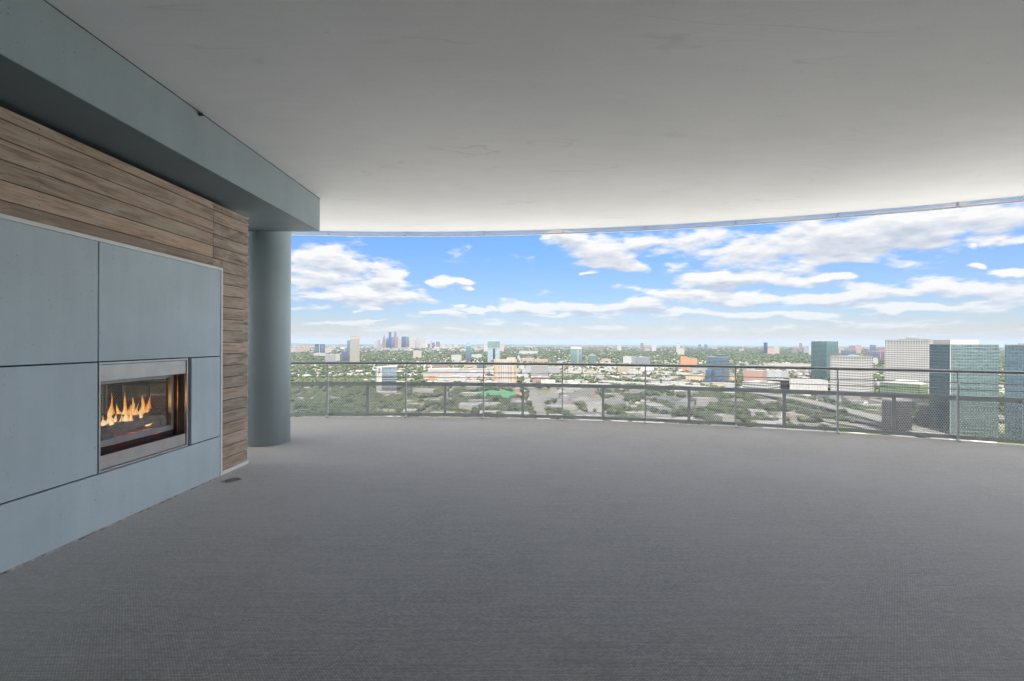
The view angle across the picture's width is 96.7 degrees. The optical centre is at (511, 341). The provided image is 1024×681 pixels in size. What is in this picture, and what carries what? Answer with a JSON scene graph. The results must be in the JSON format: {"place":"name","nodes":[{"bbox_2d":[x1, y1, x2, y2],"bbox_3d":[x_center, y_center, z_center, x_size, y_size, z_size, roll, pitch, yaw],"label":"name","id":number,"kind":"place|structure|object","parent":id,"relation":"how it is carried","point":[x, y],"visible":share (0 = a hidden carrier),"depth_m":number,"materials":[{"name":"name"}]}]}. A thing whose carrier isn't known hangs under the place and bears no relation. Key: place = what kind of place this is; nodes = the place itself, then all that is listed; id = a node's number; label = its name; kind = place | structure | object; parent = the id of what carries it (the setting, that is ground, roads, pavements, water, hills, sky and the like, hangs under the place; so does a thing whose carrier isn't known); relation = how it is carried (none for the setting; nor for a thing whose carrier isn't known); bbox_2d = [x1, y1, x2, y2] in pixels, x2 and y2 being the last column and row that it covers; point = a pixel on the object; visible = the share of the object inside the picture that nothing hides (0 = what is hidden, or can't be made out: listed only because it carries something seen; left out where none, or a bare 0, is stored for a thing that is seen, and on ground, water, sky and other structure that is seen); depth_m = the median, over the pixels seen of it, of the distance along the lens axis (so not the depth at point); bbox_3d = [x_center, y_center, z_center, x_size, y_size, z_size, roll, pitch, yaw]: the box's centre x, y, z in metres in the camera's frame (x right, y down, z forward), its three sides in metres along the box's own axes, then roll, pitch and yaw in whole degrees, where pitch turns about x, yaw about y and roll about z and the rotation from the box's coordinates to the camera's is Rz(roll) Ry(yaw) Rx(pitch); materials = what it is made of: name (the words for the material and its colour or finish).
{"place":"outdoors","nodes":[
{"label":"outdoors","id":0,"kind":"place"},
{"bbox_2d":[474,390,515,397],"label":"sports field","id":1,"kind":"structure","parent":0,"point":[509,394],"depth_m":1041.85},
{"bbox_2d":[0,417,1023,680],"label":"terrace floor","id":2,"kind":"structure","parent":0,"point":[420,549],"depth_m":3.30,"materials":[{"name":"carpet"}]},
{"bbox_2d":[0,106,248,575],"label":"fireplace wall","id":3,"kind":"structure","parent":2,"relation":"on","point":[104,257],"depth_m":3.81,"materials":[{"name":"grey"}]},
{"bbox_2d":[97,358,187,473],"bbox_3d":[-3.837,0.645,4.365,0.727,0.940,1.025,0,0,0],"label":"gas fireplace","id":4,"kind":"object","parent":3,"relation":"on","point":[142,409],"visible":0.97,"depth_m":4.56,"materials":[{"name":"metal"}]},
{"bbox_2d":[223,477,241,482],"bbox_3d":[-3.241,1.602,5.280,0.196,0.006,0.196,0,0,0],"label":"floor drain","id":5,"kind":"object","parent":2,"relation":"on","point":[231,480],"visible":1,"depth_m":5.29,"materials":[{"name":"grey paint"}]},
{"bbox_2d":[245,231,290,446],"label":"round column","id":6,"kind":"structure","parent":2,"relation":"on","point":[269,348],"depth_m":6.99,"materials":[{"name":"paint"}]},
{"bbox_2d":[243,362,1023,443],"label":"balcony railing","id":7,"kind":"object","parent":2,"relation":"on","point":[958,437],"visible":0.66,"depth_m":8.32,"materials":[{"name":"metal"}]},
{"bbox_2d":[349,416,1016,444],"bbox_3d":[2.419,1.681,4.344,34.240,0.354,8.153,0,0,15],"label":"slab edge","id":8,"kind":"object","parent":2,"relation":"on","point":[653,422],"visible":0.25,"depth_m":8.41,"materials":[{"name":"grey concrete"}]},
{"bbox_2d":[517,353,547,418],"bbox_3d":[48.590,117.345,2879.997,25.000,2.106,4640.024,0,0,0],"label":"road","id":9,"kind":"structure","parent":0,"point":[527,379],"depth_m":1045.17,"materials":[{"name":"asphalt"}]},
{"bbox_2d":[45,0,1023,231],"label":"ceiling","id":10,"kind":"structure","parent":0,"point":[425,115],"depth_m":4.09,"materials":[{"name":"paint"}]},
{"bbox_2d":[0,0,319,231],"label":"ceiling beam","id":11,"kind":"structure","parent":10,"relation":"attached to","point":[62,73],"depth_m":3.67,"materials":[{"name":"paint"}]},
{"bbox_2d":[291,196,1023,236],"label":"ceiling edge trim","id":12,"kind":"structure","parent":10,"relation":"attached to","point":[957,204],"depth_m":8.33,"materials":[{"name":"white metal"}]},
{"bbox_2d":[420,412,846,413],"bbox_3d":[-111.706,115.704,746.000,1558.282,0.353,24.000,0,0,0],"label":"road","id":13,"kind":"structure","parent":0,"point":[587,412],"depth_m":747.72,"materials":[{"name":"asphalt"}]},
{"bbox_2d":[243,196,1023,346],"label":"sky","id":14,"kind":"structure","parent":0,"point":[957,273],"materials":[{"name":"blue"}]},
{"bbox_2d":[427,399,865,400],"bbox_3d":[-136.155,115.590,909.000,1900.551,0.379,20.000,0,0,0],"label":"road","id":15,"kind":"structure","parent":0,"point":[610,400],"depth_m":904.40,"materials":[{"name":"asphalt"}]},
{"bbox_2d":[555,356,740,421],"bbox_3d":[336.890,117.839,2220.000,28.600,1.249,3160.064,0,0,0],"label":"road","id":16,"kind":"structure","parent":0,"point":[658,393],"depth_m":1003.67,"materials":[{"name":"asphalt"}]},
{"bbox_2d":[291,344,1023,444],"bbox_3d":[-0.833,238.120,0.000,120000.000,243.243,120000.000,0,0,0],"label":"ground","id":17,"kind":"structure","parent":0,"point":[482,345],"depth_m":5107.55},
{"bbox_2d":[295,348,304,351],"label":"hospital block","id":18,"kind":"structure","parent":17,"relation":"on","point":[299,349],"depth_m":4534.57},
{"bbox_2d":[305,344,309,350],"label":"office tower","id":19,"kind":"structure","parent":17,"relation":"on","point":[307,347],"depth_m":4886.56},
{"bbox_2d":[315,344,324,352],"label":"glass tower","id":20,"kind":"structure","parent":17,"relation":"on","point":[319,348],"depth_m":3773.58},
{"bbox_2d":[325,354,334,361],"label":"apartment block","id":21,"kind":"structure","parent":17,"relation":"on","point":[329,357],"depth_m":2359.69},
{"bbox_2d":[335,354,339,360],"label":"office block","id":22,"kind":"structure","parent":17,"relation":"on","point":[337,357],"depth_m":2450.15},
{"bbox_2d":[342,350,347,361],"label":"office block","id":23,"kind":"structure","parent":17,"relation":"on","point":[344,356],"depth_m":2454.15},
{"bbox_2d":[350,336,359,361],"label":"apartment tower","id":24,"kind":"structure","parent":17,"relation":"on","point":[354,348],"depth_m":2369.92,"materials":[{"name":"concrete"}]},
{"bbox_2d":[350,348,357,357],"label":"windows","id":25,"kind":"structure","parent":24,"relation":"in","point":[356,349],"depth_m":2370.16,"materials":[{"name":"grey"}]},
{"bbox_2d":[382,336,385,347],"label":"downtown tower","id":26,"kind":"structure","parent":17,"relation":"on","point":[384,342],"depth_m":8063.56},
{"bbox_2d":[375,365,396,390],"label":"apartment block","id":27,"kind":"structure","parent":17,"relation":"on","point":[387,374],"depth_m":1019.97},
{"bbox_2d":[401,337,405,347],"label":"downtown tower","id":28,"kind":"structure","parent":17,"relation":"on","point":[403,342],"depth_m":7653.48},
{"bbox_2d":[409,336,414,347],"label":"downtown tower","id":29,"kind":"structure","parent":17,"relation":"on","point":[411,342],"depth_m":7687.25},
{"bbox_2d":[413,351,421,357],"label":"white block","id":30,"kind":"structure","parent":17,"relation":"on","point":[418,354],"depth_m":3205.20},
{"bbox_2d":[416,337,420,347],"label":"downtown tower","id":31,"kind":"structure","parent":17,"relation":"on","point":[418,342],"depth_m":7950.16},
{"bbox_2d":[421,337,425,348],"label":"downtown tower","id":32,"kind":"structure","parent":17,"relation":"on","point":[423,342],"depth_m":7729.11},
{"bbox_2d":[412,388,437,392],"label":"hall","id":33,"kind":"structure","parent":17,"relation":"on","point":[418,390],"depth_m":995.52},
{"bbox_2d":[423,373,454,378],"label":"school","id":34,"kind":"object","parent":17,"relation":"on","point":[426,375],"visible":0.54,"depth_m":1404.42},
{"bbox_2d":[433,365,447,367],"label":"apartment block","id":35,"kind":"structure","parent":17,"relation":"on","point":[440,366],"depth_m":1886.48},
{"bbox_2d":[428,368,459,371],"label":"school","id":36,"kind":"object","parent":17,"relation":"on","point":[442,369],"visible":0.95,"depth_m":1654.28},
{"bbox_2d":[438,375,465,381],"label":"school","id":37,"kind":"object","parent":17,"relation":"on","point":[453,379],"visible":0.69,"depth_m":1312.36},
{"bbox_2d":[451,355,461,361],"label":"office block","id":38,"kind":"structure","parent":17,"relation":"on","point":[456,358],"depth_m":2647.66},
{"bbox_2d":[454,371,482,376],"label":"school","id":39,"kind":"object","parent":17,"relation":"on","point":[471,374],"visible":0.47,"depth_m":1490.46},
{"bbox_2d":[466,342,470,361],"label":"glass tower","id":40,"kind":"structure","parent":17,"relation":"on","point":[468,352],"depth_m":2600.94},
{"bbox_2d":[459,403,478,409],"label":"hall","id":41,"kind":"structure","parent":17,"relation":"on","point":[473,405],"depth_m":762.25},
{"bbox_2d":[460,368,488,371],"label":"school","id":42,"kind":"object","parent":17,"relation":"on","point":[474,369],"visible":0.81,"depth_m":1702.23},
{"bbox_2d":[472,354,481,357],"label":"apartment block","id":43,"kind":"structure","parent":17,"relation":"on","point":[477,355],"depth_m":3168.24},
{"bbox_2d":[487,340,499,361],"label":"hotel tower","id":44,"kind":"structure","parent":17,"relation":"on","point":[493,346],"depth_m":2611.66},
{"bbox_2d":[494,357,516,382],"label":"apartment tower","id":45,"kind":"structure","parent":17,"relation":"on","point":[511,371],"depth_m":1230.01,"materials":[{"name":"brown"}]},
{"bbox_2d":[494,372,515,382],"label":"windows","id":46,"kind":"structure","parent":45,"relation":"in","point":[508,372],"depth_m":1229.92,"materials":[{"name":"grey"}]},
{"bbox_2d":[525,365,530,373],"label":"office block","id":47,"kind":"structure","parent":17,"relation":"on","point":[527,369],"depth_m":1667.23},
{"bbox_2d":[522,358,533,362],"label":"apartment block","id":48,"kind":"structure","parent":17,"relation":"on","point":[528,359],"depth_m":2576.30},
{"bbox_2d":[519,351,537,353],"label":"apartment block","id":49,"kind":"structure","parent":17,"relation":"on","point":[527,352],"depth_m":4099.96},
{"bbox_2d":[531,365,547,378],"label":"office block","id":50,"kind":"structure","parent":17,"relation":"on","point":[539,369],"depth_m":1434.15,"materials":[{"name":"grey"}]},
{"bbox_2d":[532,376,549,382],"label":"podium","id":51,"kind":"object","parent":17,"relation":"on","point":[534,380],"visible":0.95,"depth_m":1270.35,"materials":[{"name":"concrete"}]},
{"bbox_2d":[534,359,547,361],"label":"apartment block","id":52,"kind":"structure","parent":17,"relation":"on","point":[540,360],"depth_m":2532.73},
{"bbox_2d":[541,379,555,383],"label":"warehouse","id":53,"kind":"structure","parent":17,"relation":"on","point":[548,381],"depth_m":1212.84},
{"bbox_2d":[548,367,559,372],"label":"office block","id":54,"kind":"structure","parent":17,"relation":"on","point":[554,369],"depth_m":1630.55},
{"bbox_2d":[538,396,577,407],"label":"parking lot","id":55,"kind":"structure","parent":17,"relation":"on","point":[544,406],"depth_m":890.12,"materials":[{"name":"asphalt"}]},
{"bbox_2d":[547,404,576,410],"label":"hall","id":56,"kind":"structure","parent":17,"relation":"on","point":[565,405],"depth_m":779.89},
{"bbox_2d":[560,391,579,397],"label":"hall","id":57,"kind":"structure","parent":17,"relation":"on","point":[571,394],"depth_m":942.65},
{"bbox_2d":[565,380,579,383],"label":"hall","id":58,"kind":"structure","parent":17,"relation":"on","point":[575,381],"depth_m":1230.58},
{"bbox_2d":[571,347,581,362],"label":"glass tower","id":59,"kind":"structure","parent":17,"relation":"on","point":[576,354],"depth_m":2323.81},
{"bbox_2d":[575,390,594,396],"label":"hall","id":60,"kind":"structure","parent":17,"relation":"on","point":[586,391],"depth_m":974.00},
{"bbox_2d":[575,414,602,420],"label":"hall","id":61,"kind":"structure","parent":17,"relation":"on","point":[588,415],"depth_m":642.74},
{"bbox_2d":[588,355,595,362],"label":"glass block","id":62,"kind":"structure","parent":17,"relation":"on","point":[592,358],"depth_m":2414.48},
{"bbox_2d":[585,402,601,411],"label":"hall","id":63,"kind":"structure","parent":17,"relation":"on","point":[590,404],"depth_m":764.73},
{"bbox_2d":[589,398,625,410],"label":"parking lot","id":64,"kind":"structure","parent":17,"relation":"on","point":[608,402],"depth_m":892.11,"materials":[{"name":"asphalt"}]},
{"bbox_2d":[243,347,1004,423],"bbox_3d":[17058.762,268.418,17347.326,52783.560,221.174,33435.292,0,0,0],"label":"city tree canopy","id":65,"kind":"object","parent":17,"relation":"on","point":[781,356],"visible":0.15,"depth_m":1733.29,"materials":[{"name":"green plant"}]},
{"bbox_2d":[618,366,633,373],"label":"office block","id":66,"kind":"structure","parent":17,"relation":"on","point":[621,369],"depth_m":1686.68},
{"bbox_2d":[623,356,631,363],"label":"office block","id":67,"kind":"structure","parent":17,"relation":"on","point":[627,359],"depth_m":2343.63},
{"bbox_2d":[629,369,637,373],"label":"warehouse","id":68,"kind":"structure","parent":17,"relation":"on","point":[632,371],"depth_m":1625.44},
{"bbox_2d":[625,411,652,415],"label":"hall","id":69,"kind":"structure","parent":17,"relation":"on","point":[638,412],"depth_m":702.74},
{"bbox_2d":[636,356,649,363],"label":"office block","id":70,"kind":"structure","parent":17,"relation":"on","point":[641,360],"depth_m":2349.03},
{"bbox_2d":[291,346,1001,375],"bbox_3d":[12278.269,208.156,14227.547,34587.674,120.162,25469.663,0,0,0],"label":"tan roofs","id":71,"kind":"structure","parent":17,"relation":"on","point":[543,362],"depth_m":2150.06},
{"bbox_2d":[641,367,653,371],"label":"office block","id":72,"kind":"structure","parent":17,"relation":"on","point":[647,368],"depth_m":1780.28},
{"bbox_2d":[291,346,1004,375],"bbox_3d":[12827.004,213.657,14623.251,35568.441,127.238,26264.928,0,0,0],"label":"pale roofs","id":73,"kind":"structure","parent":17,"relation":"on","point":[679,369],"depth_m":2066.98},
{"bbox_2d":[298,346,1000,376],"bbox_3d":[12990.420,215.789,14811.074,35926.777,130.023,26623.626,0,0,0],"label":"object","id":74,"kind":"structure","parent":17,"relation":"on","point":[585,362],"depth_m":2297.01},
{"bbox_2d":[642,413,670,417],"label":"hall","id":75,"kind":"structure","parent":17,"relation":"on","point":[655,416],"depth_m":649.66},
{"bbox_2d":[644,395,685,399],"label":"parking lot","id":76,"kind":"structure","parent":17,"relation":"on","point":[666,398],"depth_m":959.69,"materials":[{"name":"asphalt"}]},
{"bbox_2d":[671,381,683,384],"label":"building","id":77,"kind":"structure","parent":17,"relation":"on","point":[678,382],"depth_m":1182.37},
{"bbox_2d":[677,348,683,354],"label":"office block","id":78,"kind":"structure","parent":17,"relation":"on","point":[680,351],"depth_m":4022.13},
{"bbox_2d":[668,400,693,407],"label":"hall","id":79,"kind":"structure","parent":17,"relation":"on","point":[679,403],"depth_m":798.76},
{"bbox_2d":[681,356,696,370],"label":"office block","id":80,"kind":"structure","parent":17,"relation":"on","point":[685,360],"depth_m":1866.95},
{"bbox_2d":[686,374,704,380],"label":"warehouse","id":81,"kind":"structure","parent":17,"relation":"on","point":[699,377],"depth_m":1366.99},
{"bbox_2d":[690,368,706,371],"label":"office block","id":82,"kind":"structure","parent":17,"relation":"on","point":[697,369],"depth_m":1792.29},
{"bbox_2d":[691,397,717,405],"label":"hall","id":83,"kind":"structure","parent":17,"relation":"on","point":[701,399],"depth_m":841.27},
{"bbox_2d":[705,354,729,382],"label":"glass block","id":84,"kind":"structure","parent":17,"relation":"on","point":[719,359],"depth_m":1280.04,"materials":[{"name":"glass"}]},
{"bbox_2d":[710,382,726,386],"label":"hall","id":85,"kind":"structure","parent":17,"relation":"on","point":[718,383],"depth_m":1206.15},
{"bbox_2d":[713,414,733,421],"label":"hall","id":86,"kind":"structure","parent":17,"relation":"on","point":[725,417],"depth_m":651.33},
{"bbox_2d":[723,383,734,387],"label":"building","id":87,"kind":"structure","parent":17,"relation":"on","point":[729,385],"depth_m":1164.71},
{"bbox_2d":[743,369,766,380],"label":"office block","id":88,"kind":"structure","parent":17,"relation":"on","point":[747,374],"depth_m":1300.83,"materials":[{"name":"concrete"}]},
{"bbox_2d":[748,409,766,415],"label":"hall","id":89,"kind":"structure","parent":17,"relation":"on","point":[755,411],"depth_m":697.43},
{"bbox_2d":[742,380,779,395],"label":"office block","id":90,"kind":"structure","parent":17,"relation":"on","point":[763,385],"depth_m":1017.37,"materials":[{"name":"grey"}]},
{"bbox_2d":[766,384,779,393],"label":"windows","id":91,"kind":"structure","parent":90,"relation":"in","point":[770,384],"depth_m":1015.17,"materials":[{"name":"grey"}]},
{"bbox_2d":[754,399,776,404],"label":"hall","id":92,"kind":"structure","parent":17,"relation":"on","point":[765,401],"depth_m":845.26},
{"bbox_2d":[768,348,773,354],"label":"office block","id":93,"kind":"structure","parent":17,"relation":"on","point":[770,350],"depth_m":4403.06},
{"bbox_2d":[750,420,794,429],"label":"hall","id":94,"kind":"structure","parent":17,"relation":"on","point":[770,423],"depth_m":600.00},
{"bbox_2d":[767,369,781,378],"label":"warehouse","id":95,"kind":"structure","parent":17,"relation":"on","point":[773,373],"depth_m":1469.81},
{"bbox_2d":[772,378,788,388],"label":"office block","id":96,"kind":"structure","parent":17,"relation":"on","point":[784,386],"depth_m":1118.32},
{"bbox_2d":[782,371,788,378],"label":"warehouse","id":97,"kind":"structure","parent":17,"relation":"on","point":[785,374],"depth_m":1452.93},
{"bbox_2d":[600,380,970,440],"bbox_3d":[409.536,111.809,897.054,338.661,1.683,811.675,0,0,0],"label":"freeway","id":98,"kind":"structure","parent":17,"relation":"on","point":[809,403],"depth_m":796.82,"materials":[{"name":"asphalt"}]},
{"bbox_2d":[768,412,807,420],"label":"hall","id":99,"kind":"structure","parent":17,"relation":"on","point":[790,415],"depth_m":686.96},
{"bbox_2d":[768,363,810,366],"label":"stadium","id":100,"kind":"object","parent":17,"relation":"on","point":[787,364],"visible":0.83,"depth_m":2182.98},
{"bbox_2d":[790,379,827,390],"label":"office block","id":101,"kind":"structure","parent":17,"relation":"on","point":[797,385],"depth_m":1078.72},
{"bbox_2d":[796,421,835,431],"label":"parking lot","id":102,"kind":"structure","parent":17,"relation":"on","point":[814,425],"depth_m":640.38,"materials":[{"name":"asphalt"}]},
{"bbox_2d":[811,340,837,378],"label":"glass tower","id":103,"kind":"structure","parent":17,"relation":"on","point":[822,351],"depth_m":1440.73,"materials":[{"name":"teal glass"}]},
{"bbox_2d":[841,350,855,354],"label":"office block","id":104,"kind":"structure","parent":17,"relation":"on","point":[845,352],"depth_m":3856.22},
{"bbox_2d":[830,354,872,391],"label":"office block","id":105,"kind":"structure","parent":17,"relation":"on","point":[853,360],"depth_m":1010.93,"materials":[{"name":"grey"}]},
{"bbox_2d":[831,357,872,391],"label":"windows","id":106,"kind":"structure","parent":105,"relation":"in","point":[862,357],"depth_m":1011.71,"materials":[{"name":"grey"}]},
{"bbox_2d":[855,345,860,353],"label":"apartment block","id":107,"kind":"structure","parent":17,"relation":"on","point":[858,348],"depth_m":4701.24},
{"bbox_2d":[870,345,875,350],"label":"office tower","id":108,"kind":"structure","parent":17,"relation":"on","point":[872,347],"depth_m":4405.52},
{"bbox_2d":[868,351,883,356],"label":"office block","id":109,"kind":"structure","parent":17,"relation":"on","point":[874,353],"depth_m":3475.60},
{"bbox_2d":[881,397,911,431],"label":"office block","id":110,"kind":"structure","parent":17,"relation":"on","point":[902,414],"depth_m":579.96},
{"bbox_2d":[880,379,927,403],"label":"glass hall","id":111,"kind":"structure","parent":17,"relation":"on","point":[895,384],"depth_m":849.24,"materials":[{"name":"glass"}]},
{"bbox_2d":[885,335,932,393],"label":"office tower","id":112,"kind":"structure","parent":17,"relation":"on","point":[910,353],"depth_m":952.42,"materials":[{"name":"grey"}]},
{"bbox_2d":[885,341,930,382],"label":"windows","id":113,"kind":"structure","parent":112,"relation":"in","point":[929,341],"depth_m":950.87,"materials":[{"name":"grey"}]},
{"bbox_2d":[918,402,928,428],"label":"office block","id":114,"kind":"structure","parent":17,"relation":"on","point":[924,422],"depth_m":596.55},
{"bbox_2d":[929,340,998,437],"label":"glass tower","id":115,"kind":"structure","parent":17,"relation":"on","point":[961,354],"depth_m":551.08,"materials":[{"name":"glass"}]},
{"bbox_2d":[1004,343,1023,439],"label":"glass tower","id":116,"kind":"structure","parent":17,"relation":"on","point":[1014,357],"depth_m":539.76,"materials":[{"name":"glass"}]},
{"bbox_2d":[699,405,913,436],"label":"slip road","id":117,"kind":"structure","parent":0,"point":[847,424],"depth_m":629.68,"materials":[{"name":"asphalt"}]},
{"bbox_2d":[760,396,881,426],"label":"slip road","id":118,"kind":"structure","parent":0,"point":[839,414],"depth_m":684.58,"materials":[{"name":"asphalt"}]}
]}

